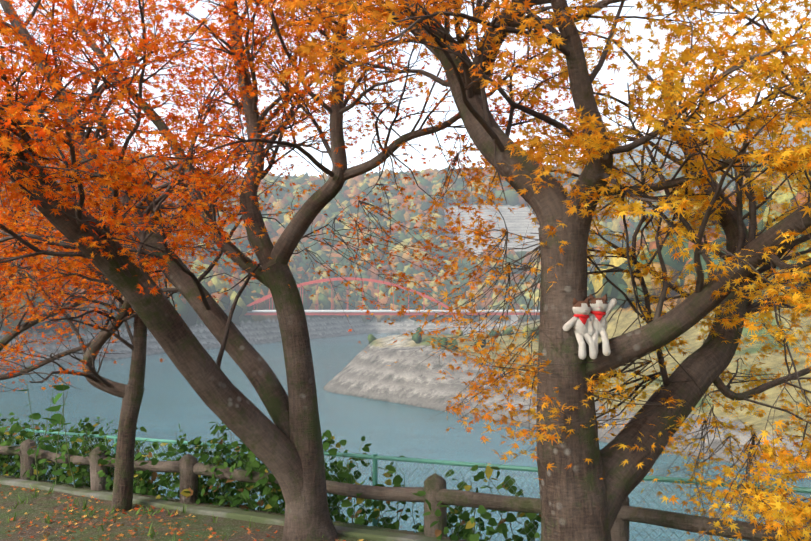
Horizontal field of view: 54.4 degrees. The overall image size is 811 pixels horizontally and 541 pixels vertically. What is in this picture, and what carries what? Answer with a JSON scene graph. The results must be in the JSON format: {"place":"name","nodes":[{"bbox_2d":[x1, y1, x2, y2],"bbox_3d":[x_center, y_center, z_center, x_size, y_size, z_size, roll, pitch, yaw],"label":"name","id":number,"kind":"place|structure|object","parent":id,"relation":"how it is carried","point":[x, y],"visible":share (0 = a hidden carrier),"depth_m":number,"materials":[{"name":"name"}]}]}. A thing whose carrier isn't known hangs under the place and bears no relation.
{"place":"outdoors","nodes":[
{"label":"outdoors","id":0,"kind":"place"},
{"bbox_2d":[0,107,810,540],"bbox_3d":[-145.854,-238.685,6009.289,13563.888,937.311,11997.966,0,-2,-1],"label":"terrain","id":1,"kind":"structure","parent":0,"point":[408,377],"depth_m":150.25,"materials":[{"name":"grey stone"}]},
{"bbox_2d":[5,484,323,540],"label":"ground weeds","id":2,"kind":"object","parent":1,"relation":"on","point":[150,532],"visible":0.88,"depth_m":7.80,"materials":[{"name":"plant"}]},
{"bbox_2d":[0,485,363,540],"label":"fallen leaves","id":3,"kind":"object","parent":1,"relation":"on","point":[117,536],"visible":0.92,"depth_m":7.39,"materials":[{"name":"orange plant"}]},
{"bbox_2d":[0,477,453,540],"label":"kerb","id":4,"kind":"structure","parent":1,"relation":"on","point":[257,517],"depth_m":7.64,"materials":[{"name":"concrete"}]},
{"bbox_2d":[245,277,539,334],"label":"arch bridge","id":5,"kind":"structure","parent":1,"relation":"on","point":[513,316],"depth_m":357.00,"materials":[{"name":"steel"},{"name":"red paint"}]},
{"bbox_2d":[0,0,810,540],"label":"tree","id":6,"kind":"object","parent":1,"relation":"on","point":[580,500],"depth_m":5.44,"materials":[{"name":"orange plant"}]},
{"bbox_2d":[0,0,810,540],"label":"maple leaves","id":7,"kind":"object","parent":6,"relation":"attached to","point":[662,110],"visible":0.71,"depth_m":4.86,"materials":[{"name":"orange plant"}]},
{"bbox_2d":[563,297,596,359],"bbox_3d":[1.077,0.343,4.755,0.217,0.376,0.174,2,-3,-41],"label":"stuffed cat toy","id":8,"kind":"object","parent":6,"relation":"attached to","point":[581,322],"visible":1,"depth_m":4.75,"materials":[{"name":"white fabric"}]},
{"bbox_2d":[589,293,616,355],"bbox_3d":[1.190,0.325,4.778,0.197,0.376,0.168,1,-2,-25],"label":"stuffed cat toy","id":9,"kind":"object","parent":6,"relation":"on","point":[601,309],"visible":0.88,"depth_m":4.77,"materials":[{"name":"white fabric"}]},
{"bbox_2d":[0,127,810,349],"bbox_3d":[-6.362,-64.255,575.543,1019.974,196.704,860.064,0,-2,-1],"label":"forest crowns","id":10,"kind":"object","parent":1,"relation":"on","point":[333,209],"visible":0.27,"depth_m":479.64,"materials":[{"name":"plant"}]},
{"bbox_2d":[0,438,810,540],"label":"log fence","id":11,"kind":"object","parent":1,"relation":"on","point":[188,467],"visible":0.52,"depth_m":6.58,"materials":[{"name":"brown wood"}]},
{"bbox_2d":[0,380,736,540],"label":"shrubs","id":12,"kind":"object","parent":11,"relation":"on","point":[254,465],"depth_m":8.31,"materials":[{"name":"green plant"}]},
{"bbox_2d":[0,427,810,540],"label":"chain link fence","id":13,"kind":"object","parent":1,"relation":"on","point":[377,457],"visible":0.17,"depth_m":7.14,"materials":[{"name":"green paint"}]},
{"bbox_2d":[0,333,810,540],"bbox_3d":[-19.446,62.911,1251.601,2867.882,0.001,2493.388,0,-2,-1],"label":"water","id":14,"kind":"structure","parent":0,"point":[171,399],"depth_m":125.35,"materials":[{"name":"blue liquid"}]},
{"bbox_2d":[0,0,810,177],"label":"sky","id":15,"kind":"structure","parent":0,"point":[620,80],"materials":[{"name":"white"}]}
]}

